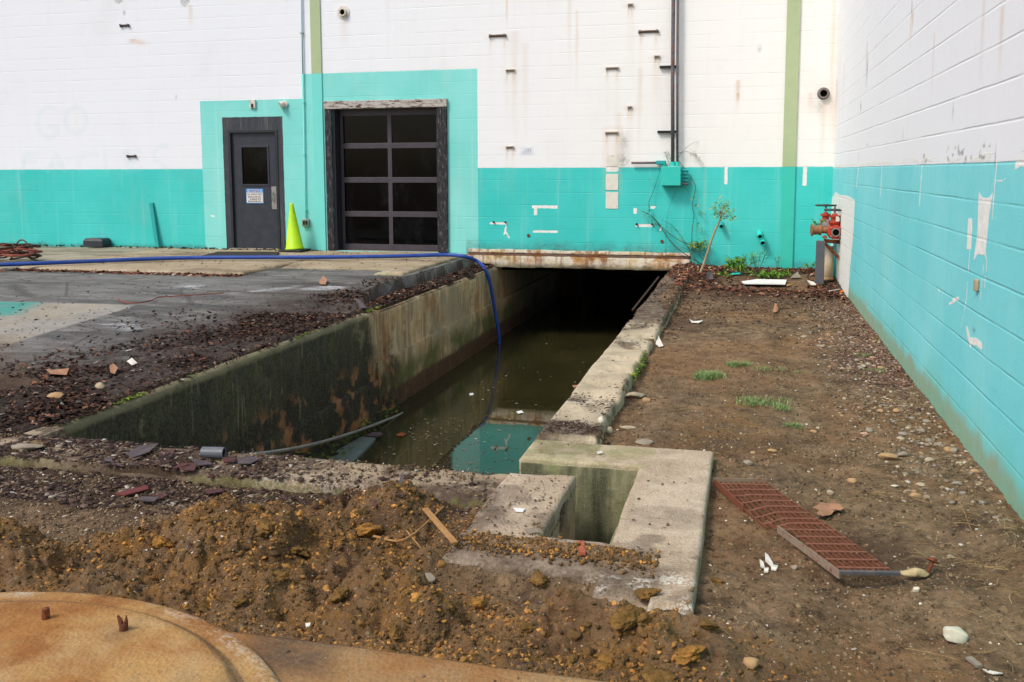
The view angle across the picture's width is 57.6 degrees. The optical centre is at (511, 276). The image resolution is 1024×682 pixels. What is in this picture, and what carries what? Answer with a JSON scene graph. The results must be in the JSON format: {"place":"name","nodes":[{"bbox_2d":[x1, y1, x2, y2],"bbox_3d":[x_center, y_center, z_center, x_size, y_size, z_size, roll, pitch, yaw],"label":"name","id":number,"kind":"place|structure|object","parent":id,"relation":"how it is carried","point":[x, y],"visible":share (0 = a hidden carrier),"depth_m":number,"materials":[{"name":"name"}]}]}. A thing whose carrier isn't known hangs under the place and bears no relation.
{"place":"outdoors","nodes":[
{"label":"outdoors","id":0,"kind":"place"},
{"bbox_2d":[0,246,155,270],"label":"pavement","id":1,"kind":"structure","parent":0,"point":[58,253],"depth_m":16.08,"materials":[{"name":"grey concrete"}]},
{"bbox_2d":[0,239,42,260],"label":"cord pile","id":2,"kind":"object","parent":1,"relation":"on","point":[30,252],"visible":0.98,"depth_m":14.40,"materials":[{"name":"fabric"}]},
{"bbox_2d":[83,238,111,246],"bbox_3d":[-7.696,-0.642,17.275,0.420,0.160,0.260,1,7,14],"label":"bait station","id":3,"kind":"object","parent":1,"relation":"on","point":[96,242],"visible":1,"depth_m":17.16,"materials":[{"name":"plastic"}]},
{"bbox_2d":[149,203,159,247],"bbox_3d":[-6.555,-0.942,17.070,0.216,0.830,0.062,4,8,35],"label":"board","id":4,"kind":"object","parent":1,"relation":"on","point":[154,225],"visible":1,"depth_m":17.05,"materials":[{"name":"teal paint"}]},
{"bbox_2d":[19,248,344,274],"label":"pavement","id":5,"kind":"structure","parent":0,"point":[229,266],"depth_m":14.05,"materials":[{"name":"concrete"}]},
{"bbox_2d":[30,243,320,250],"bbox_3d":[-7.592,-0.561,17.294,8.815,0.081,0.288,1,7,14],"label":"moss","id":6,"kind":"object","parent":5,"relation":"on","point":[126,246],"visible":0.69,"depth_m":16.88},
{"bbox_2d":[202,252,278,255],"bbox_3d":[-4.415,-0.376,15.454,1.236,0.016,0.799,0,6,2],"label":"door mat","id":7,"kind":"object","parent":5,"relation":"on","point":[239,253],"depth_m":15.46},
{"bbox_2d":[278,203,310,251],"bbox_3d":[-3.773,-0.859,16.126,0.420,0.830,0.420,1,7,14],"label":"traffic cone","id":8,"kind":"object","parent":5,"relation":"on","point":[294,243],"visible":1,"depth_m":16.05,"materials":[{"name":"plastic"}]},
{"bbox_2d":[0,256,486,394],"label":"asphalt","id":9,"kind":"structure","parent":0,"point":[36,290],"depth_m":10.15,"materials":[{"name":"asphalt"}]},
{"bbox_2d":[0,267,247,276],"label":"leaf litter","id":10,"kind":"object","parent":9,"relation":"on","point":[129,273],"visible":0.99,"depth_m":13.13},
{"bbox_2d":[118,292,223,302],"bbox_3d":[-3.853,0.246,10.560,1.158,0.030,0.436,-3,7,-22],"label":"crack","id":11,"kind":"object","parent":9,"relation":"on","point":[168,296],"visible":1,"depth_m":10.72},
{"bbox_2d":[0,276,434,432],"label":"leaf litter","id":12,"kind":"object","parent":9,"relation":"on","point":[59,410],"visible":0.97,"depth_m":7.54,"materials":[{"name":"plant"}]},
{"bbox_2d":[0,253,500,343],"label":"hose","id":13,"kind":"object","parent":9,"relation":"on","point":[59,262],"visible":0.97,"depth_m":14.52,"materials":[{"name":"rubber"}]},
{"bbox_2d":[89,250,445,268],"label":"leaf litter","id":14,"kind":"object","parent":9,"relation":"on","point":[301,266],"visible":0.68,"depth_m":14.18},
{"bbox_2d":[353,260,493,303],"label":"leaf litter","id":15,"kind":"object","parent":9,"relation":"on","point":[451,274],"visible":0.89,"depth_m":12.87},
{"bbox_2d":[293,391,417,458],"bbox_3d":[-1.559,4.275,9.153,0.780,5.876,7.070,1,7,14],"label":"silt bank","id":16,"kind":"structure","parent":0,"point":[325,448],"depth_m":9.37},
{"bbox_2d":[296,399,398,459],"bbox_3d":[-1.941,1.680,8.332,0.375,0.524,5.548,1,7,14],"label":"moss","id":17,"kind":"object","parent":16,"relation":"on","point":[337,444],"visible":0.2,"depth_m":9.38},
{"bbox_2d":[283,252,466,275],"bbox_3d":[-2.164,-0.155,14.487,2.172,0.192,3.094,1,7,14],"label":"apron","id":18,"kind":"object","parent":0,"point":[388,266],"visible":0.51,"depth_m":14.04,"materials":[{"name":"concrete"}]},
{"bbox_2d":[350,274,663,474],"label":"water","id":19,"kind":"structure","parent":0,"point":[588,324],"depth_m":11.96,"materials":[{"name":"liquid"}]},
{"bbox_2d":[249,412,402,454],"bbox_3d":[-1.561,1.417,9.079,0.250,0.911,4.975,1,7,9],"label":"flexible pipe","id":20,"kind":"object","parent":19,"relation":"in","point":[321,441],"visible":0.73,"depth_m":8.60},
{"bbox_2d":[328,436,374,461],"bbox_3d":[-1.584,1.746,9.364,0.335,0.040,1.002,1,7,14],"label":"sunken board","id":21,"kind":"object","parent":19,"relation":"in","point":[356,451],"visible":0.71,"depth_m":9.32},
{"bbox_2d":[383,343,583,471],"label":"floating specks","id":22,"kind":"object","parent":19,"relation":"on","point":[440,454],"visible":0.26,"depth_m":9.86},
{"bbox_2d":[0,263,1023,681],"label":"soil","id":23,"kind":"structure","parent":0,"point":[780,345],"depth_m":3.80,"materials":[{"name":"soil"}]},
{"bbox_2d":[46,392,63,397],"bbox_3d":[-3.092,0.807,6.299,0.133,0.052,0.080,1,7,14],"label":"stone","id":24,"kind":"object","parent":23,"relation":"on","point":[56,395],"visible":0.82,"depth_m":6.28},
{"bbox_2d":[46,368,68,374],"bbox_3d":[-3.441,0.714,7.033,0.165,0.022,0.229,-2,7,-18],"label":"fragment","id":25,"kind":"object","parent":23,"relation":"on","point":[60,371],"visible":1,"depth_m":7.02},
{"bbox_2d":[120,547,132,557],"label":"clay lump","id":26,"kind":"object","parent":23,"relation":"on","point":[125,551],"visible":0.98,"depth_m":3.78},
{"bbox_2d":[114,485,148,495],"bbox_3d":[-1.851,1.046,4.547,0.068,0.006,0.167,6,9,41],"label":"roofing strip","id":27,"kind":"object","parent":23,"relation":"on","point":[133,491],"visible":1,"depth_m":4.54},
{"bbox_2d":[139,496,159,501],"bbox_3d":[-1.721,1.049,4.391,0.105,0.010,0.060,1,7,14],"label":"roofing flake","id":28,"kind":"object","parent":23,"relation":"on","point":[148,499],"visible":1,"depth_m":4.39,"materials":[{"name":"stone"}]},
{"bbox_2d":[0,469,314,542],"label":"grit","id":29,"kind":"object","parent":23,"relation":"on","point":[100,506],"visible":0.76,"depth_m":4.40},
{"bbox_2d":[152,534,174,548],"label":"clay lump","id":30,"kind":"object","parent":23,"relation":"on","point":[159,541],"visible":0.95,"depth_m":3.80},
{"bbox_2d":[178,463,196,470],"bbox_3d":[-1.664,0.974,4.751,0.098,0.014,0.109,-1,7,-9],"label":"roofing flake","id":31,"kind":"object","parent":23,"relation":"on","point":[191,466],"visible":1,"depth_m":4.76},
{"bbox_2d":[0,272,381,386],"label":"leaf litter","id":32,"kind":"object","parent":23,"relation":"on","point":[123,315],"visible":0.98,"depth_m":9.73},
{"bbox_2d":[197,600,209,611],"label":"clay lump","id":33,"kind":"object","parent":23,"relation":"on","point":[203,605],"visible":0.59,"depth_m":3.30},
{"bbox_2d":[203,489,223,493],"bbox_3d":[-1.463,1.051,4.559,0.071,0.016,0.101,-5,8,-36],"label":"roofing flake","id":34,"kind":"object","parent":23,"relation":"on","point":[210,491],"visible":1,"depth_m":4.54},
{"bbox_2d":[230,593,247,606],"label":"clay lump","id":35,"kind":"object","parent":23,"relation":"on","point":[240,599],"visible":1,"depth_m":3.13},
{"bbox_2d":[0,434,490,532],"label":"roofing flakes","id":36,"kind":"object","parent":23,"relation":"on","point":[42,495],"visible":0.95,"depth_m":4.72,"materials":[{"name":"brown stone"}]},
{"bbox_2d":[245,503,264,509],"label":"clay lump","id":37,"kind":"object","parent":23,"relation":"on","point":[250,506],"visible":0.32,"depth_m":4.14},
{"bbox_2d":[256,517,276,537],"bbox_3d":[-0.977,0.997,3.698,0.108,0.061,0.103,19,10,41],"label":"clay lump","id":38,"kind":"object","parent":23,"relation":"on","point":[265,528],"visible":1,"depth_m":3.67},
{"bbox_2d":[274,570,288,582],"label":"clay lump","id":39,"kind":"object","parent":23,"relation":"on","point":[280,576],"visible":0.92,"depth_m":3.25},
{"bbox_2d":[289,545,309,556],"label":"clay lump","id":40,"kind":"object","parent":23,"relation":"on","point":[299,550],"visible":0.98,"depth_m":3.68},
{"bbox_2d":[330,585,349,602],"bbox_3d":[-0.597,1.107,3.246,0.057,0.047,0.098,2,7,22],"label":"clay lump","id":41,"kind":"object","parent":23,"relation":"on","point":[339,593],"visible":1,"depth_m":3.23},
{"bbox_2d":[354,523,382,536],"bbox_3d":[-0.613,1.078,3.956,0.144,0.072,0.088,3,7,29],"label":"clay lump","id":42,"kind":"object","parent":23,"relation":"on","point":[367,529],"visible":0.99,"depth_m":3.93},
{"bbox_2d":[388,623,401,638],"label":"clay lump","id":43,"kind":"object","parent":23,"relation":"on","point":[396,631],"visible":1,"depth_m":3.08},
{"bbox_2d":[373,506,443,541],"bbox_3d":[-0.385,1.063,3.995,0.165,0.028,0.436,5,8,39],"label":"stick","id":44,"kind":"object","parent":23,"relation":"on","point":[412,534],"visible":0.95,"depth_m":3.86,"materials":[{"name":"brown wood"}]},
{"bbox_2d":[227,631,606,681],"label":"rusty slab","id":45,"kind":"structure","parent":23,"relation":"on","point":[308,662],"depth_m":2.76,"materials":[{"name":"orange concrete"}]},
{"bbox_2d":[0,592,278,681],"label":"round cover","id":46,"kind":"object","parent":45,"relation":"on","point":[56,637],"visible":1,"depth_m":2.78,"materials":[{"name":"concrete"}]},
{"bbox_2d":[32,481,819,681],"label":"clay clods","id":47,"kind":"object","parent":23,"relation":"on","point":[440,646],"visible":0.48,"depth_m":3.27,"materials":[{"name":"soil"}]},
{"bbox_2d":[60,495,803,674],"bbox_3d":[-0.354,1.058,3.631,2.827,0.219,1.228,1,7,14],"label":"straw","id":48,"kind":"object","parent":23,"relation":"on","point":[506,616],"visible":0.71,"depth_m":3.34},
{"bbox_2d":[422,507,457,543],"bbox_3d":[-0.303,1.033,3.875,0.028,0.022,0.377,-3,7,-24],"label":"wood splinter","id":49,"kind":"object","parent":23,"relation":"on","point":[442,528],"visible":1,"depth_m":3.86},
{"bbox_2d":[441,597,455,611],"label":"clay lump","id":50,"kind":"object","parent":23,"relation":"on","point":[451,606],"visible":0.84,"depth_m":3.17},
{"bbox_2d":[470,595,486,609],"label":"clay lump","id":51,"kind":"object","parent":23,"relation":"on","point":[478,602],"visible":1,"depth_m":3.28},
{"bbox_2d":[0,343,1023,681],"bbox_3d":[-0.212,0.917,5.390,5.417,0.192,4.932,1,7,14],"label":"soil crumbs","id":52,"kind":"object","parent":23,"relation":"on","point":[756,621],"visible":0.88,"depth_m":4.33,"materials":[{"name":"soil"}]},
{"bbox_2d":[0,296,1023,681],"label":"grit","id":53,"kind":"object","parent":23,"relation":"on","point":[648,480],"visible":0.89,"depth_m":4.48,"materials":[{"name":"gravel"}]},
{"bbox_2d":[8,269,1022,681],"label":"white scraps","id":54,"kind":"object","parent":23,"relation":"on","point":[640,459],"visible":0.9,"depth_m":4.26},
{"bbox_2d":[516,621,533,634],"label":"clay lump","id":55,"kind":"object","parent":23,"relation":"on","point":[526,627],"visible":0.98,"depth_m":3.10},
{"bbox_2d":[528,569,548,587],"bbox_3d":[0.098,1.129,3.485,0.073,0.049,0.108,1,9,-17],"label":"clay lump","id":56,"kind":"object","parent":23,"relation":"on","point":[539,578],"visible":1,"depth_m":3.46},
{"bbox_2d":[439,419,691,600],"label":"roofing flakes","id":57,"kind":"object","parent":23,"relation":"on","point":[474,519],"visible":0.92,"depth_m":4.04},
{"bbox_2d":[566,653,578,665],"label":"clay lump","id":58,"kind":"object","parent":23,"relation":"on","point":[572,658],"visible":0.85,"depth_m":2.91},
{"bbox_2d":[539,418,610,444],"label":"roofing flakes","id":59,"kind":"object","parent":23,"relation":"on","point":[593,428],"visible":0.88,"depth_m":5.37,"materials":[{"name":"brown"}]},
{"bbox_2d":[442,439,713,614],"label":"sump block","id":60,"kind":"structure","parent":23,"relation":"on","point":[603,499],"depth_m":4.20,"materials":[{"name":"concrete"}]},
{"bbox_2d":[443,529,660,577],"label":"clay crumbs","id":61,"kind":"object","parent":60,"relation":"on","point":[548,550],"visible":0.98,"depth_m":3.67,"materials":[{"name":"soil"}]},
{"bbox_2d":[577,541,585,555],"bbox_3d":[0.274,1.075,3.691,0.030,0.012,0.120,0,6,1],"label":"brick chip","id":62,"kind":"object","parent":60,"relation":"on","point":[581,549],"visible":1,"depth_m":3.67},
{"bbox_2d":[634,588,661,601],"bbox_3d":[0.477,1.131,3.310,0.099,0.044,0.058,4,7,30],"label":"clay lump","id":63,"kind":"object","parent":60,"relation":"on","point":[644,594],"visible":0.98,"depth_m":3.30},
{"bbox_2d":[588,654,613,669],"bbox_3d":[0.268,1.211,2.897,0.093,0.044,0.096,2,7,15],"label":"clay lump","id":64,"kind":"object","parent":23,"relation":"on","point":[606,662],"visible":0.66,"depth_m":2.89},
{"bbox_2d":[608,604,648,631],"bbox_3d":[0.368,1.099,3.007,0.126,0.070,0.099,-3,7,-20],"label":"clay lump","id":65,"kind":"object","parent":23,"relation":"on","point":[625,617],"visible":1,"depth_m":2.98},
{"bbox_2d":[625,392,644,397],"bbox_3d":[0.858,0.828,6.522,0.150,0.044,0.128,1,7,14],"label":"stone","id":66,"kind":"object","parent":23,"relation":"on","point":[634,395],"visible":0.98,"depth_m":6.49,"materials":[{"name":"stone"}]},
{"bbox_2d":[631,351,648,384],"bbox_3d":[0.995,0.704,7.247,0.067,0.091,0.918,1,7,14],"label":"moss","id":67,"kind":"object","parent":23,"relation":"on","point":[637,372],"visible":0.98,"depth_m":7.18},
{"bbox_2d":[635,438,653,444],"bbox_3d":[0.762,0.947,5.354,0.109,0.022,0.073,1,7,14],"label":"stone","id":68,"kind":"object","parent":23,"relation":"on","point":[642,441],"visible":1,"depth_m":5.34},
{"bbox_2d":[641,662,677,681],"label":"clay lump","id":69,"kind":"object","parent":23,"relation":"on","point":[650,673],"visible":1,"depth_m":2.77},
{"bbox_2d":[673,644,705,665],"bbox_3d":[0.548,1.154,2.856,0.112,0.048,0.062,-4,8,-33],"label":"clay lump","id":70,"kind":"object","parent":23,"relation":"on","point":[686,655],"visible":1,"depth_m":2.84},
{"bbox_2d":[699,617,719,629],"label":"clay lump","id":71,"kind":"object","parent":23,"relation":"on","point":[707,623],"visible":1,"depth_m":2.99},
{"bbox_2d":[693,369,727,380],"bbox_3d":[1.503,0.752,7.175,0.363,0.056,0.271,-3,7,-25],"label":"grass tuft","id":72,"kind":"object","parent":23,"relation":"on","point":[705,375],"visible":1,"depth_m":7.14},
{"bbox_2d":[699,195,735,272],"bbox_3d":[2.902,-0.554,13.181,0.549,1.198,0.264,1,7,14],"label":"sapling","id":73,"kind":"object","parent":23,"relation":"on","point":[721,214],"visible":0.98,"depth_m":13.16,"materials":[{"name":"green plant"}]},
{"bbox_2d":[722,360,752,367],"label":"grass tuft","id":74,"kind":"object","parent":23,"relation":"on","point":[737,364],"visible":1,"depth_m":7.47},
{"bbox_2d":[722,255,753,272],"bbox_3d":[3.247,-0.175,13.476,0.371,0.280,0.349,-6,8,-40],"label":"weed","id":75,"kind":"object","parent":23,"relation":"on","point":[732,263],"visible":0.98,"depth_m":13.46,"materials":[{"name":"green plant"}]},
{"bbox_2d":[633,276,867,342],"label":"leaf litter","id":76,"kind":"object","parent":23,"relation":"on","point":[740,304],"visible":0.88,"depth_m":10.83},
{"bbox_2d":[656,262,845,302],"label":"leaf litter","id":77,"kind":"object","parent":23,"relation":"on","point":[677,271],"visible":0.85,"depth_m":12.61,"materials":[{"name":"plant"}]},
{"bbox_2d":[743,657,759,669],"bbox_3d":[0.736,1.188,2.872,0.050,0.029,0.051,5,8,36],"label":"stone","id":78,"kind":"object","parent":23,"relation":"on","point":[751,663],"visible":1,"depth_m":2.85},
{"bbox_2d":[735,394,792,406],"bbox_3d":[1.698,0.837,6.275,0.397,0.032,0.298,1,7,14],"label":"grass tuft","id":79,"kind":"object","parent":23,"relation":"on","point":[753,401],"visible":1,"depth_m":6.30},
{"bbox_2d":[741,279,786,284],"bbox_3d":[3.455,0.070,12.746,0.610,0.012,0.573,1,7,14],"label":"board scrap","id":80,"kind":"object","parent":23,"relation":"on","point":[770,281],"visible":1,"depth_m":12.73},
{"bbox_2d":[747,269,783,278],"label":"weed","id":81,"kind":"object","parent":23,"relation":"on","point":[762,273],"visible":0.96,"depth_m":13.19,"materials":[{"name":"green plant"}]},
{"bbox_2d":[760,402,794,410],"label":"grass tuft","id":82,"kind":"object","parent":23,"relation":"on","point":[781,406],"visible":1,"depth_m":6.12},
{"bbox_2d":[588,343,985,537],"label":"pebbles","id":83,"kind":"object","parent":23,"relation":"on","point":[764,433],"visible":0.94,"depth_m":5.71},
{"bbox_2d":[713,478,900,578],"bbox_3d":[1.235,1.086,4.073,0.260,0.063,1.191,-1,7,-10],"label":"floor grate","id":84,"kind":"object","parent":23,"relation":"on","point":[718,483],"visible":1,"depth_m":3.98,"materials":[{"name":"metal"}]},
{"bbox_2d":[810,204,841,283],"bbox_3d":[4.384,-0.432,12.974,0.458,1.149,0.740,1,7,14],"label":"valve assembly","id":85,"kind":"object","parent":23,"relation":"on","point":[825,259],"visible":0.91,"depth_m":12.78,"materials":[{"name":"red metal"}]},
{"bbox_2d":[813,503,843,515],"bbox_3d":[1.458,1.077,4.318,0.200,0.016,0.110,-5,8,-35],"label":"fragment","id":86,"kind":"object","parent":23,"relation":"on","point":[825,509],"visible":1,"depth_m":4.32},
{"bbox_2d":[800,291,927,413],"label":"bark chips","id":87,"kind":"object","parent":23,"relation":"on","point":[886,356],"visible":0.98,"depth_m":8.06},
{"bbox_2d":[877,452,897,459],"bbox_3d":[2.054,0.983,5.082,0.102,0.039,0.058,4,8,34],"label":"stone","id":88,"kind":"object","parent":23,"relation":"on","point":[887,456],"visible":1,"depth_m":5.07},
{"bbox_2d":[791,302,1019,565],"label":"gravel","id":89,"kind":"structure","parent":23,"relation":"on","point":[988,489],"depth_m":5.58,"materials":[{"name":"gravel"}]},
{"bbox_2d":[900,568,929,577],"bbox_3d":[1.541,1.133,3.562,0.112,0.037,0.040,-1,6,-7],"label":"stone","id":90,"kind":"object","parent":23,"relation":"on","point":[916,572],"visible":0.99,"depth_m":3.55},
{"bbox_2d":[926,557,938,573],"bbox_3d":[1.614,1.110,3.579,0.051,0.068,0.050,1,7,14],"label":"bolt","id":91,"kind":"object","parent":23,"relation":"on","point":[932,560],"visible":1,"depth_m":3.57,"materials":[{"name":"metal"}]},
{"bbox_2d":[857,478,1023,674],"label":"straw","id":92,"kind":"object","parent":23,"relation":"on","point":[1015,554],"visible":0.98,"depth_m":3.56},
{"bbox_2d":[943,626,968,643],"bbox_3d":[1.466,1.182,3.077,0.079,0.050,0.050,1,7,14],"label":"stone","id":93,"kind":"object","parent":23,"relation":"on","point":[956,634],"visible":1,"depth_m":3.06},
{"bbox_2d":[966,656,982,667],"bbox_3d":[1.460,1.216,2.937,0.023,0.008,0.055,-1,7,-11],"label":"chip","id":94,"kind":"object","parent":23,"relation":"on","point":[972,660],"visible":1,"depth_m":2.93,"materials":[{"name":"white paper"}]},
{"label":"channel floor","id":95,"kind":"structure","parent":0,"visible":0},
{"bbox_2d":[0,436,569,538],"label":"channel end wall","id":96,"kind":"structure","parent":95,"relation":"on","point":[461,498],"depth_m":4.69,"materials":[{"name":"concrete"}]},
{"bbox_2d":[11,443,44,450],"bbox_3d":[-2.661,0.939,5.108,0.188,0.050,0.095,-2,7,-13],"label":"stone","id":97,"kind":"object","parent":96,"relation":"on","point":[23,446],"visible":0.93,"depth_m":5.09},
{"bbox_2d":[126,443,158,457],"bbox_3d":[-1.992,0.937,5.045,0.117,0.014,0.252,1,7,14],"label":"roofing flake","id":98,"kind":"object","parent":96,"relation":"on","point":[140,450],"visible":1,"depth_m":5.03,"materials":[{"name":"stone"}]},
{"bbox_2d":[190,458,212,465],"bbox_3d":[-1.622,0.961,4.842,0.066,0.016,0.185,-5,8,-39],"label":"roofing flake","id":99,"kind":"object","parent":96,"relation":"on","point":[198,462],"visible":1,"depth_m":4.82,"materials":[{"name":"stone"}]},
{"bbox_2d":[200,447,226,458],"bbox_3d":[-1.584,0.933,4.936,0.120,0.061,0.061,0,6,5],"label":"pipe piece","id":100,"kind":"object","parent":96,"relation":"on","point":[214,452],"visible":0.93,"depth_m":4.91,"materials":[{"name":"grey plastic"}]},
{"bbox_2d":[238,456,260,463],"bbox_3d":[-1.373,0.958,4.868,0.118,0.010,0.131,-2,7,-16],"label":"roofing flake","id":101,"kind":"object","parent":96,"relation":"on","point":[247,460],"visible":1,"depth_m":4.86,"materials":[{"name":"stone"}]},
{"bbox_2d":[24,267,594,456],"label":"channel side wall","id":102,"kind":"structure","parent":95,"relation":"on","point":[341,377],"depth_m":9.32,"materials":[{"name":"concrete"}]},
{"bbox_2d":[111,305,384,405],"bbox_3d":[-2.082,0.593,8.491,0.084,0.046,4.812,1,7,14],"label":"moss","id":103,"kind":"object","parent":102,"relation":"on","point":[140,394],"visible":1,"depth_m":6.51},
{"bbox_2d":[536,265,687,444],"bbox_3d":[1.560,1.412,10.268,0.374,2.205,10.280,1,7,14],"label":"channel coping","id":104,"kind":"object","parent":95,"relation":"on","point":[627,356],"visible":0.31,"depth_m":6.68,"materials":[{"name":"concrete"}]},
{"bbox_2d":[552,285,682,430],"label":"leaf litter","id":105,"kind":"object","parent":104,"relation":"on","point":[636,342],"visible":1,"depth_m":6.38,"materials":[{"name":"brown"}]},
{"bbox_2d":[632,276,658,310],"bbox_3d":[1.855,0.207,12.788,0.027,0.115,2.901,2,7,15],"label":"timber pole","id":106,"kind":"object","parent":104,"relation":"attached to","point":[643,296],"visible":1,"depth_m":12.51,"materials":[{"name":"brown wood"}]},
{"bbox_2d":[560,271,665,297],"bbox_3d":[2.469,0.220,20.464,4.000,2.280,10.015,1,7,14],"label":"culvert","id":107,"kind":"object","parent":95,"relation":"on","point":[571,283],"visible":0.1,"depth_m":20.69,"materials":[{"name":"black concrete"}]},
{"label":"ground","id":108,"kind":"structure","parent":0,"visible":0},
{"bbox_2d":[0,0,838,273],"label":"warehouse wall","id":109,"kind":"structure","parent":108,"relation":"on","point":[513,134],"depth_m":15.63,"materials":[{"name":"teal paint"}]},
{"bbox_2d":[231,133,277,247],"bbox_3d":[-4.574,-1.528,16.577,0.868,2.039,0.098,1,7,14],"label":"steel door","id":110,"kind":"structure","parent":109,"relation":"in","point":[253,154],"depth_m":16.58,"materials":[{"name":"metal"}]},
{"bbox_2d":[300,0,306,218],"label":"thin conduit","id":111,"kind":"object","parent":109,"relation":"attached to","point":[303,102],"visible":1,"depth_m":16.11,"materials":[{"name":"metal"}]},
{"bbox_2d":[340,108,437,250],"bbox_3d":[-2.112,-1.672,16.114,1.810,2.440,0.050,1,7,14],"label":"roll up door","id":112,"kind":"structure","parent":109,"relation":"in","point":[389,156],"depth_m":16.11,"materials":[{"name":"glass"}]},
{"bbox_2d":[657,0,678,165],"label":"riser pipes","id":113,"kind":"object","parent":109,"relation":"attached to","point":[673,66],"visible":1,"depth_m":14.45,"materials":[{"name":"grey metal"}]},
{"bbox_2d":[661,167,688,185],"bbox_3d":[2.558,-1.579,14.613,0.420,0.298,0.204,1,7,14],"label":"junction box","id":114,"kind":"object","parent":109,"relation":"attached to","point":[671,176],"visible":1,"depth_m":14.54,"materials":[{"name":"teal paint"}]},
{"bbox_2d":[631,160,665,166],"bbox_3d":[2.160,-1.780,14.732,0.541,0.115,0.090,1,7,14],"label":"side conduit","id":115,"kind":"object","parent":114,"relation":"attached to","point":[661,162],"visible":0.98,"depth_m":14.66,"materials":[{"name":"metal"}]},
{"bbox_2d":[641,140,710,264],"bbox_3d":[2.600,-1.150,14.670,1.164,1.968,0.282,1,7,14],"label":"vine","id":116,"kind":"object","parent":109,"relation":"attached to","point":[699,245],"visible":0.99,"depth_m":14.67,"materials":[{"name":"brown plant"}]},
{"bbox_2d":[830,0,1023,519],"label":"side wall","id":117,"kind":"structure","parent":108,"relation":"on","point":[928,181],"depth_m":6.04,"materials":[{"name":"paint"}]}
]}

